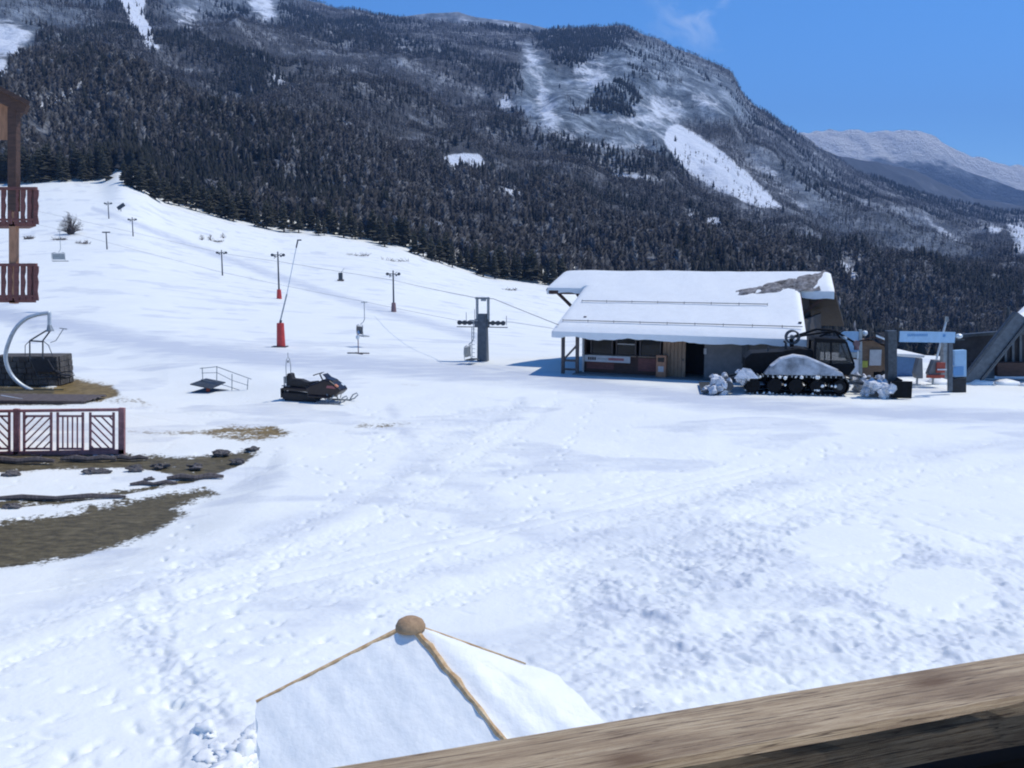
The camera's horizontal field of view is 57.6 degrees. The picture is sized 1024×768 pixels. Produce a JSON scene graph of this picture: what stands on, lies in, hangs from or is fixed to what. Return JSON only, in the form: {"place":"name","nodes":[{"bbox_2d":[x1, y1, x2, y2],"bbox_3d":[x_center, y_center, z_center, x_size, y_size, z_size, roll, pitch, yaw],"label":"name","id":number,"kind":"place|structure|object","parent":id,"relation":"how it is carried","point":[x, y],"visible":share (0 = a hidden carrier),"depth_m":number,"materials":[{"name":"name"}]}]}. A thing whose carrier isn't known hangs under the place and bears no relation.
{"place":"outdoors","nodes":[
{"label":"outdoors","id":0,"kind":"place"},
{"bbox_2d":[0,353,73,385],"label":"stone wall","id":1,"kind":"structure","parent":0,"point":[21,368],"depth_m":50.46,"materials":[{"name":"grey stone"}]},
{"bbox_2d":[383,12,546,32],"bbox_3d":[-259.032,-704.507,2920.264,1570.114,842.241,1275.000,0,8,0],"label":"ridge","id":2,"kind":"structure","parent":0,"point":[454,17],"depth_m":2767.18,"materials":[{"name":"white snow"}]},
{"bbox_2d":[0,169,1023,767],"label":"snow ground","id":3,"kind":"structure","parent":0,"point":[608,549],"depth_m":26.02,"materials":[{"name":"white snow"}]},
{"bbox_2d":[0,470,20,476],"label":"stone","id":4,"kind":"object","parent":3,"relation":"on","point":[8,473],"visible":1,"depth_m":30.07,"materials":[{"name":"grey stone"}]},
{"bbox_2d":[0,86,38,303],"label":"chalet","id":5,"kind":"object","parent":3,"relation":"on","point":[14,107],"visible":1,"depth_m":28.69,"materials":[{"name":"red wood"}]},
{"bbox_2d":[0,456,54,462],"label":"log","id":6,"kind":"object","parent":3,"relation":"on","point":[5,459],"visible":1,"depth_m":31.67,"materials":[{"name":"grey wood"}]},
{"bbox_2d":[3,311,53,388],"bbox_3d":[-25.586,-1.638,49.339,2.756,4.475,0.800,0,8,0],"label":"curved lift arm","id":7,"kind":"object","parent":3,"relation":"on","point":[8,343],"visible":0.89,"depth_m":49.15},
{"bbox_2d":[25,328,74,377],"bbox_3d":[-24.465,-1.637,49.214,2.626,2.674,0.450,0,8,0],"label":"lift chair","id":8,"kind":"object","parent":7,"relation":"hanging from","point":[43,366],"visible":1,"depth_m":49.14,"materials":[{"name":"metal"}]},
{"bbox_2d":[25,154,42,182],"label":"pine tree","id":9,"kind":"object","parent":3,"relation":"on","point":[32,164],"visible":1,"depth_m":286.84,"materials":[{"name":"green plant"}]},
{"bbox_2d":[25,147,55,181],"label":"pine tree","id":10,"kind":"object","parent":3,"relation":"on","point":[39,162],"visible":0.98,"depth_m":288.01,"materials":[{"name":"green plant"}]},
{"bbox_2d":[41,146,55,176],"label":"pine tree","id":11,"kind":"object","parent":3,"relation":"on","point":[49,160],"visible":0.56,"depth_m":292.33,"materials":[{"name":"green plant"}]},
{"bbox_2d":[0,394,106,404],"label":"timber deck","id":12,"kind":"structure","parent":3,"relation":"on","point":[56,399],"depth_m":44.66,"materials":[{"name":"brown wood"}]},
{"bbox_2d":[55,158,68,181],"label":"pine tree","id":13,"kind":"object","parent":3,"relation":"on","point":[60,167],"visible":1,"depth_m":287.13,"materials":[{"name":"green plant"}]},
{"bbox_2d":[0,407,125,454],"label":"wooden fence","id":14,"kind":"object","parent":3,"relation":"on","point":[120,450],"visible":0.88,"depth_m":32.94,"materials":[{"name":"brown wood"}]},
{"bbox_2d":[0,493,125,499],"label":"log","id":15,"kind":"object","parent":3,"relation":"on","point":[45,497],"visible":1,"depth_m":27.75,"materials":[{"name":"grey wood"}]},
{"bbox_2d":[57,211,83,234],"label":"bare bush","id":16,"kind":"object","parent":3,"relation":"on","point":[70,228],"visible":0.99,"depth_m":191.31,"materials":[{"name":"grey plant"}]},
{"bbox_2d":[69,147,76,176],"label":"pine tree","id":17,"kind":"object","parent":3,"relation":"on","point":[72,164],"visible":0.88,"depth_m":294.60,"materials":[{"name":"green plant"}]},
{"bbox_2d":[75,157,88,180],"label":"pine tree","id":18,"kind":"object","parent":3,"relation":"on","point":[82,174],"visible":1,"depth_m":289.77,"materials":[{"name":"green plant"}]},
{"bbox_2d":[60,455,116,460],"bbox_3d":[-14.613,2.550,32.120,1.901,0.202,0.285,0,8,-2],"label":"log","id":19,"kind":"object","parent":3,"relation":"on","point":[85,458],"visible":1,"depth_m":32.05,"materials":[{"name":"grey wood"}]},
{"bbox_2d":[85,148,98,179],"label":"pine tree","id":20,"kind":"object","parent":3,"relation":"on","point":[92,172],"visible":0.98,"depth_m":292.23,"materials":[{"name":"green plant"}]},
{"bbox_2d":[98,155,112,180],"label":"pine tree","id":21,"kind":"object","parent":3,"relation":"on","point":[105,172],"visible":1,"depth_m":287.04,"materials":[{"name":"green plant"}]},
{"bbox_2d":[121,166,134,186],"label":"pine tree","id":22,"kind":"object","parent":3,"relation":"on","point":[128,176],"visible":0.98,"depth_m":272.28,"materials":[{"name":"green plant"}]},
{"bbox_2d":[113,454,148,459],"bbox_3d":[-13.214,2.535,32.237,1.280,0.181,0.259,1,8,4],"label":"stone","id":23,"kind":"object","parent":3,"relation":"on","point":[126,457],"visible":1,"depth_m":32.16,"materials":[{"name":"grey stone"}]},
{"bbox_2d":[125,464,143,471],"bbox_3d":[-12.448,2.806,30.802,0.646,0.293,0.438,0,8,0],"label":"stone","id":24,"kind":"object","parent":3,"relation":"on","point":[135,468],"visible":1,"depth_m":30.68,"materials":[{"name":"grey stone"}]},
{"bbox_2d":[131,160,143,186],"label":"pine tree","id":25,"kind":"object","parent":3,"relation":"on","point":[135,167],"visible":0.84,"depth_m":272.25,"materials":[{"name":"green plant"}]},
{"bbox_2d":[133,165,148,191],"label":"pine tree","id":26,"kind":"object","parent":3,"relation":"on","point":[140,182],"visible":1,"depth_m":270.92,"materials":[{"name":"green plant"}]},
{"bbox_2d":[130,480,176,485],"bbox_3d":[-11.289,3.108,29.321,1.443,0.148,0.220,-1,8,-6],"label":"log","id":27,"kind":"object","parent":3,"relation":"on","point":[142,482],"visible":1,"depth_m":29.26,"materials":[{"name":"grey wood"}]},
{"bbox_2d":[144,159,163,192],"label":"pine tree","id":28,"kind":"object","parent":3,"relation":"on","point":[148,169],"visible":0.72,"depth_m":280.51,"materials":[{"name":"green plant"}]},
{"bbox_2d":[146,173,164,199],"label":"pine tree","id":29,"kind":"object","parent":3,"relation":"on","point":[154,191],"visible":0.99,"depth_m":274.70,"materials":[{"name":"green plant"}]},
{"bbox_2d":[161,178,176,203],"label":"pine tree","id":30,"kind":"object","parent":3,"relation":"on","point":[167,193],"visible":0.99,"depth_m":284.13,"materials":[{"name":"green plant"}]},
{"bbox_2d":[172,181,184,205],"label":"pine tree","id":31,"kind":"object","parent":3,"relation":"on","point":[178,196],"visible":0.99,"depth_m":288.07,"materials":[{"name":"green plant"}]},
{"bbox_2d":[180,174,192,204],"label":"pine tree","id":32,"kind":"object","parent":3,"relation":"on","point":[185,188],"visible":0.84,"depth_m":294.76,"materials":[{"name":"green plant"}]},
{"bbox_2d":[167,473,223,479],"bbox_3d":[-10.172,2.964,29.914,1.767,0.192,0.272,-1,8,-8],"label":"log","id":33,"kind":"object","parent":3,"relation":"on","point":[181,476],"visible":1,"depth_m":29.83,"materials":[{"name":"grey wood"}]},
{"bbox_2d":[187,181,203,210],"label":"pine tree","id":34,"kind":"object","parent":3,"relation":"on","point":[195,197],"visible":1,"depth_m":286.98,"materials":[{"name":"green plant"}]},
{"bbox_2d":[203,188,214,213],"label":"pine tree","id":35,"kind":"object","parent":3,"relation":"on","point":[208,208],"visible":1,"depth_m":286.70,"materials":[{"name":"green plant"}]},
{"bbox_2d":[204,184,220,213],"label":"pine tree","id":36,"kind":"object","parent":3,"relation":"on","point":[213,190],"visible":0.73,"depth_m":292.42,"materials":[{"name":"green plant"}]},
{"bbox_2d":[190,366,249,392],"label":"railed platform","id":37,"kind":"structure","parent":3,"relation":"on","point":[208,385],"depth_m":48.06,"materials":[{"name":"metal"}]},
{"bbox_2d":[211,449,230,456],"bbox_3d":[-10.248,2.443,32.821,0.689,0.288,0.445,-1,8,-10],"label":"stone","id":38,"kind":"object","parent":3,"relation":"on","point":[219,452],"visible":1,"depth_m":32.71,"materials":[{"name":"grey stone"}]},
{"bbox_2d":[212,185,230,218],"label":"pine tree","id":39,"kind":"object","parent":3,"relation":"on","point":[223,205],"visible":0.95,"depth_m":284.66,"materials":[{"name":"green plant"}]},
{"bbox_2d":[189,719,258,767],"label":"snow heap","id":40,"kind":"object","parent":3,"relation":"on","point":[241,752],"visible":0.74,"depth_m":12.65,"materials":[{"name":"white snow"}]},
{"bbox_2d":[224,195,239,220],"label":"pine tree","id":41,"kind":"object","parent":3,"relation":"on","point":[233,213],"visible":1,"depth_m":283.76,"materials":[{"name":"green plant"}]},
{"bbox_2d":[234,190,247,219],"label":"pine tree","id":42,"kind":"object","parent":3,"relation":"on","point":[238,201],"visible":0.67,"depth_m":291.09,"materials":[{"name":"green plant"}]},
{"bbox_2d":[239,189,254,218],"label":"pine tree","id":43,"kind":"object","parent":3,"relation":"on","point":[246,198],"visible":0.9,"depth_m":292.99,"materials":[{"name":"green plant"}]},
{"bbox_2d":[259,199,273,228],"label":"pine tree","id":44,"kind":"object","parent":3,"relation":"on","point":[266,218],"visible":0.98,"depth_m":284.81,"materials":[{"name":"green plant"}]},
{"bbox_2d":[271,252,284,298],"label":"tow lift pole","id":45,"kind":"object","parent":3,"relation":"on","point":[279,295],"visible":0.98,"depth_m":124.71,"materials":[{"name":"metal"}]},
{"bbox_2d":[276,200,292,231],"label":"pine tree","id":46,"kind":"object","parent":3,"relation":"on","point":[283,218],"visible":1,"depth_m":285.04,"materials":[{"name":"green plant"}]},
{"bbox_2d":[272,239,300,347],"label":"snow lance","id":47,"kind":"object","parent":3,"relation":"on","point":[280,335],"visible":1,"depth_m":70.24,"materials":[{"name":"metal"}]},
{"bbox_2d":[293,203,303,232],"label":"pine tree","id":48,"kind":"object","parent":3,"relation":"on","point":[299,225],"visible":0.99,"depth_m":287.98,"materials":[{"name":"green plant"}]},
{"bbox_2d":[304,207,315,229],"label":"pine tree","id":49,"kind":"object","parent":3,"relation":"on","point":[311,221],"visible":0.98,"depth_m":296.50,"materials":[{"name":"green plant"}]},
{"bbox_2d":[280,357,357,403],"bbox_3d":[-9.120,-0.293,43.644,3.670,2.279,1.210,2,8,17],"label":"snowmobile","id":50,"kind":"object","parent":3,"relation":"on","point":[329,387],"visible":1,"depth_m":43.59,"materials":[{"name":"black plastic"}]},
{"bbox_2d":[321,199,332,230],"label":"pine tree","id":51,"kind":"object","parent":3,"relation":"on","point":[328,211],"visible":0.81,"depth_m":297.55,"materials":[{"name":"green plant"}]},
{"bbox_2d":[328,212,339,234],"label":"pine tree","id":52,"kind":"object","parent":3,"relation":"on","point":[334,226],"visible":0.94,"depth_m":294.08,"materials":[{"name":"green plant"}]},
{"bbox_2d":[335,211,350,237],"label":"pine tree","id":53,"kind":"object","parent":3,"relation":"on","point":[343,229],"visible":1,"depth_m":288.05,"materials":[{"name":"green plant"}]},
{"bbox_2d":[346,206,357,234],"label":"pine tree","id":54,"kind":"object","parent":3,"relation":"on","point":[350,218],"visible":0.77,"depth_m":295.67,"materials":[{"name":"green plant"}]},
{"bbox_2d":[364,208,376,236],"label":"pine tree","id":55,"kind":"object","parent":3,"relation":"on","point":[372,216],"visible":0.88,"depth_m":296.67,"materials":[{"name":"green plant"}]},
{"bbox_2d":[370,214,382,242],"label":"pine tree","id":56,"kind":"object","parent":3,"relation":"on","point":[378,232],"visible":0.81,"depth_m":289.27,"materials":[{"name":"green plant"}]},
{"bbox_2d":[376,223,389,246],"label":"pine tree","id":57,"kind":"object","parent":3,"relation":"on","point":[384,240],"visible":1,"depth_m":283.73,"materials":[{"name":"green plant"}]},
{"bbox_2d":[386,270,399,311],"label":"tow lift pole","id":58,"kind":"object","parent":3,"relation":"on","point":[393,305],"visible":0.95,"depth_m":121.43,"materials":[{"name":"metal"}]},
{"bbox_2d":[387,217,399,244],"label":"pine tree","id":59,"kind":"object","parent":3,"relation":"on","point":[391,230],"visible":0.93,"depth_m":292.09,"materials":[{"name":"green plant"}]},
{"bbox_2d":[394,215,407,244],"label":"pine tree","id":60,"kind":"object","parent":3,"relation":"on","point":[399,225],"visible":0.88,"depth_m":296.36,"materials":[{"name":"green plant"}]},
{"bbox_2d":[399,216,411,246],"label":"pine tree","id":61,"kind":"object","parent":3,"relation":"on","point":[405,228],"visible":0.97,"depth_m":296.02,"materials":[{"name":"green plant"}]},
{"bbox_2d":[408,231,421,253],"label":"pine tree","id":62,"kind":"object","parent":3,"relation":"on","point":[414,245],"visible":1,"depth_m":286.02,"materials":[{"name":"green plant"}]},
{"bbox_2d":[416,224,428,256],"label":"pine tree","id":63,"kind":"object","parent":3,"relation":"on","point":[423,248],"visible":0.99,"depth_m":288.12,"materials":[{"name":"green plant"}]},
{"bbox_2d":[255,615,603,767],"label":"parasol","id":64,"kind":"object","parent":3,"relation":"on","point":[410,685],"visible":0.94,"depth_m":9.08,"materials":[{"name":"fabric"}]},
{"bbox_2d":[425,235,438,260],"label":"pine tree","id":65,"kind":"object","parent":3,"relation":"on","point":[431,252],"visible":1,"depth_m":283.44,"materials":[{"name":"green plant"}]},
{"bbox_2d":[434,237,445,261],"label":"pine tree","id":66,"kind":"object","parent":3,"relation":"on","point":[440,252],"visible":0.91,"depth_m":289.02,"materials":[{"name":"green plant"}]},
{"bbox_2d":[441,232,456,261],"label":"pine tree","id":67,"kind":"object","parent":3,"relation":"on","point":[446,245],"visible":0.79,"depth_m":295.94,"materials":[{"name":"green plant"}]},
{"bbox_2d":[447,241,457,266],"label":"pine tree","id":68,"kind":"object","parent":3,"relation":"on","point":[451,260],"visible":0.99,"depth_m":286.65,"materials":[{"name":"green plant"}]},
{"bbox_2d":[464,247,471,268],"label":"pine tree","id":69,"kind":"object","parent":3,"relation":"on","point":[468,262],"visible":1,"depth_m":298.02,"materials":[{"name":"green plant"}]},
{"bbox_2d":[470,240,480,270],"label":"pine tree","id":70,"kind":"object","parent":3,"relation":"on","point":[475,256],"visible":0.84,"depth_m":298.81,"materials":[{"name":"green plant"}]},
{"bbox_2d":[457,297,507,361],"bbox_3d":[-1.892,-3.464,58.861,3.300,4.050,0.600,2,8,12],"label":"chairlift pylon","id":71,"kind":"object","parent":3,"relation":"on","point":[482,343],"visible":0.96,"depth_m":58.65,"materials":[{"name":"metal"}]},
{"bbox_2d":[38,211,557,324],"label":"lift cable","id":72,"kind":"object","parent":71,"relation":"attached to","point":[358,274],"visible":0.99,"depth_m":111.29,"materials":[{"name":"metal"}]},
{"bbox_2d":[42,225,553,328],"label":"lift cable","id":73,"kind":"object","parent":71,"relation":"attached to","point":[313,291],"visible":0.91,"depth_m":75.03,"materials":[{"name":"metal"}]},
{"bbox_2d":[51,231,68,261],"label":"lift chair","id":74,"kind":"object","parent":73,"relation":"hanging from","point":[57,256],"visible":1,"depth_m":94.72,"materials":[{"name":"metal"}]},
{"bbox_2d":[464,320,478,360],"bbox_3d":[-2.457,-2.698,57.180,0.729,2.484,1.044,3,8,20],"label":"lift chair","id":75,"kind":"object","parent":73,"relation":"hanging from","point":[467,351],"visible":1,"depth_m":57.13,"materials":[{"name":"metal"}]},
{"bbox_2d":[474,249,490,276],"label":"pine tree","id":76,"kind":"object","parent":3,"relation":"on","point":[483,266],"visible":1,"depth_m":290.07,"materials":[{"name":"green plant"}]},
{"bbox_2d":[490,249,500,278],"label":"pine tree","id":77,"kind":"object","parent":3,"relation":"on","point":[494,270],"visible":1,"depth_m":290.39,"materials":[{"name":"green plant"}]},
{"bbox_2d":[496,244,511,273],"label":"pine tree","id":78,"kind":"object","parent":3,"relation":"on","point":[499,252],"visible":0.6,"depth_m":298.68,"materials":[{"name":"green plant"}]},
{"bbox_2d":[498,253,511,278],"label":"pine tree","id":79,"kind":"object","parent":3,"relation":"on","point":[504,269],"visible":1,"depth_m":296.38,"materials":[{"name":"green plant"}]},
{"bbox_2d":[512,254,523,280],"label":"pine tree","id":80,"kind":"object","parent":3,"relation":"on","point":[518,268],"visible":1,"depth_m":297.79,"materials":[{"name":"green plant"}]},
{"bbox_2d":[520,249,541,280],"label":"pine tree","id":81,"kind":"object","parent":3,"relation":"on","point":[532,270],"visible":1,"depth_m":298.25,"materials":[{"name":"green plant"}]},
{"bbox_2d":[547,256,557,282],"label":"pine tree","id":82,"kind":"object","parent":3,"relation":"on","point":[552,278],"visible":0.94,"depth_m":296.58,"materials":[{"name":"green plant"}]},
{"bbox_2d":[699,328,912,398],"bbox_3d":[13.854,-1.019,44.772,9.446,3.314,3.938,1,8,9],"label":"snow groomer","id":83,"kind":"object","parent":3,"relation":"on","point":[792,368],"visible":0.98,"depth_m":43.92,"materials":[{"name":"black paint"}]},
{"bbox_2d":[839,329,867,377],"bbox_3d":[17.463,-1.354,47.717,1.404,2.885,0.300,0,8,0],"label":"notice gantry","id":84,"kind":"object","parent":3,"relation":"on","point":[855,335],"visible":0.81,"depth_m":47.57,"materials":[{"name":"metal"}]},
{"bbox_2d":[846,335,884,376],"bbox_3d":[19.133,-1.428,48.928,2.929,2.560,2.740,0,8,0],"label":"wooden hut","id":85,"kind":"object","parent":3,"relation":"on","point":[873,356],"visible":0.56,"depth_m":47.85,"materials":[{"name":"brown wood"}]},
{"bbox_2d":[912,357,922,384],"bbox_3d":[20.286,-0.633,46.560,0.416,1.360,0.400,0,8,0],"label":"turnstile","id":86,"kind":"object","parent":3,"relation":"on","point":[917,371],"visible":1,"depth_m":46.38,"materials":[{"name":"metal"}]},
{"bbox_2d":[885,330,964,390],"bbox_3d":[19.144,-0.914,43.381,3.639,3.199,0.610,0,8,0],"label":"entrance gantry","id":87,"kind":"object","parent":3,"relation":"on","point":[948,338],"visible":0.93,"depth_m":42.99,"materials":[{"name":"metal"}]},
{"bbox_2d":[925,359,946,384],"bbox_3d":[21.114,-0.579,46.499,0.948,1.268,0.535,0,8,0],"label":"turnstile","id":88,"kind":"object","parent":3,"relation":"on","point":[935,368],"visible":1,"depth_m":46.29,"materials":[{"name":"metal"}]},
{"bbox_2d":[940,343,946,378],"bbox_3d":[22.724,-1.192,48.839,0.700,2.177,0.600,0,8,0],"label":"mast","id":89,"kind":"object","parent":3,"relation":"on","point":[943,353],"visible":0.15,"depth_m":48.64,"materials":[{"name":"metal"}]},
{"bbox_2d":[950,349,965,392],"bbox_3d":[21.335,-0.622,44.659,0.808,2.058,0.600,0,8,0],"label":"ticket terminal","id":90,"kind":"object","parent":3,"relation":"on","point":[959,371],"visible":0.77,"depth_m":44.44,"materials":[{"name":"blue metal"}]},
{"bbox_2d":[898,377,1023,386],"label":"snow bank","id":91,"kind":"structure","parent":3,"relation":"on","point":[1004,382],"depth_m":47.38,"materials":[{"name":"white snow"}]},
{"bbox_2d":[953,307,1023,384],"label":"lift station","id":92,"kind":"object","parent":3,"relation":"on","point":[993,354],"visible":0.91,"depth_m":48.90,"materials":[{"name":"metal"}]},
{"bbox_2d":[0,0,1023,333],"bbox_3d":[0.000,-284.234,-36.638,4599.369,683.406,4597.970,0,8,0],"label":"mountain","id":93,"kind":"structure","parent":0,"point":[664,110],"depth_m":1021.81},
{"bbox_2d":[0,150,7,180],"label":"pine tree","id":94,"kind":"object","parent":93,"relation":"on","point":[3,167],"visible":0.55,"depth_m":293.94,"materials":[{"name":"green plant"}]},
{"bbox_2d":[20,146,28,182],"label":"pine tree","id":95,"kind":"object","parent":93,"relation":"on","point":[24,156],"visible":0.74,"depth_m":288.92,"materials":[{"name":"green plant"}]},
{"bbox_2d":[0,0,1023,355],"bbox_3d":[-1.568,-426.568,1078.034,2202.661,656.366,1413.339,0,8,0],"label":"forest","id":96,"kind":"object","parent":93,"relation":"on","point":[946,266],"visible":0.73,"depth_m":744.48,"materials":[{"name":"green plant"}]},
{"bbox_2d":[310,0,1023,166],"label":"sky","id":97,"kind":"structure","parent":0,"point":[951,71],"materials":[{"name":"blue"}]},
{"bbox_2d":[334,653,1023,767],"bbox_3d":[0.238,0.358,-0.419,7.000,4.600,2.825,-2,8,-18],"label":"railing","id":98,"kind":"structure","parent":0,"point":[968,715],"depth_m":1.02,"materials":[{"name":"brown wood"}]},
{"bbox_2d":[546,270,843,384],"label":"lift building","id":99,"kind":"structure","parent":0,"point":[692,325],"depth_m":51.29,"materials":[{"name":"metal"}]},
{"bbox_2d":[589,340,613,355],"bbox_3d":[5.007,-2.143,52.057,1.400,1.088,0.230,3,8,24],"label":"window","id":100,"kind":"structure","parent":99,"relation":"in","point":[601,347],"depth_m":52.15,"materials":[{"name":"black glass"}]},
{"bbox_2d":[614,338,636,356],"bbox_3d":[6.304,-2.065,51.472,1.250,1.088,0.230,3,8,24],"label":"window","id":101,"kind":"structure","parent":99,"relation":"in","point":[621,350],"depth_m":51.55,"materials":[{"name":"black glass"}]},
{"bbox_2d":[638,340,661,357],"bbox_3d":[7.556,-1.990,50.908,1.300,1.088,0.230,3,8,24],"label":"window","id":102,"kind":"structure","parent":99,"relation":"in","point":[647,348],"depth_m":51.01,"materials":[{"name":"black glass"}]},
{"bbox_2d":[663,341,685,376],"bbox_3d":[8.778,-1.452,50.393,1.240,2.150,0.105,3,8,24],"label":"door","id":103,"kind":"structure","parent":99,"relation":"in","point":[676,363],"depth_m":50.38,"materials":[{"name":"beige wood"}]},
{"bbox_2d":[797,129,1023,205],"bbox_3d":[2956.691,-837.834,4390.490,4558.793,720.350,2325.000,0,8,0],"label":"range","id":104,"kind":"structure","parent":0,"point":[938,160],"depth_m":4179.17,"materials":[{"name":"white snow"}]},
{"bbox_2d":[897,349,924,375],"bbox_3d":[21.671,-1.265,52.426,1.637,1.279,3.400,0,8,0],"label":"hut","id":105,"kind":"object","parent":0,"point":[905,361],"visible":0.47,"depth_m":50.94,"materials":[{"name":"blue paint"}]},
{"bbox_2d":[817,147,1023,210],"bbox_3d":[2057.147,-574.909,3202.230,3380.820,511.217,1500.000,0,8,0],"label":"ridge","id":106,"kind":"structure","parent":0,"point":[907,177],"depth_m":3087.24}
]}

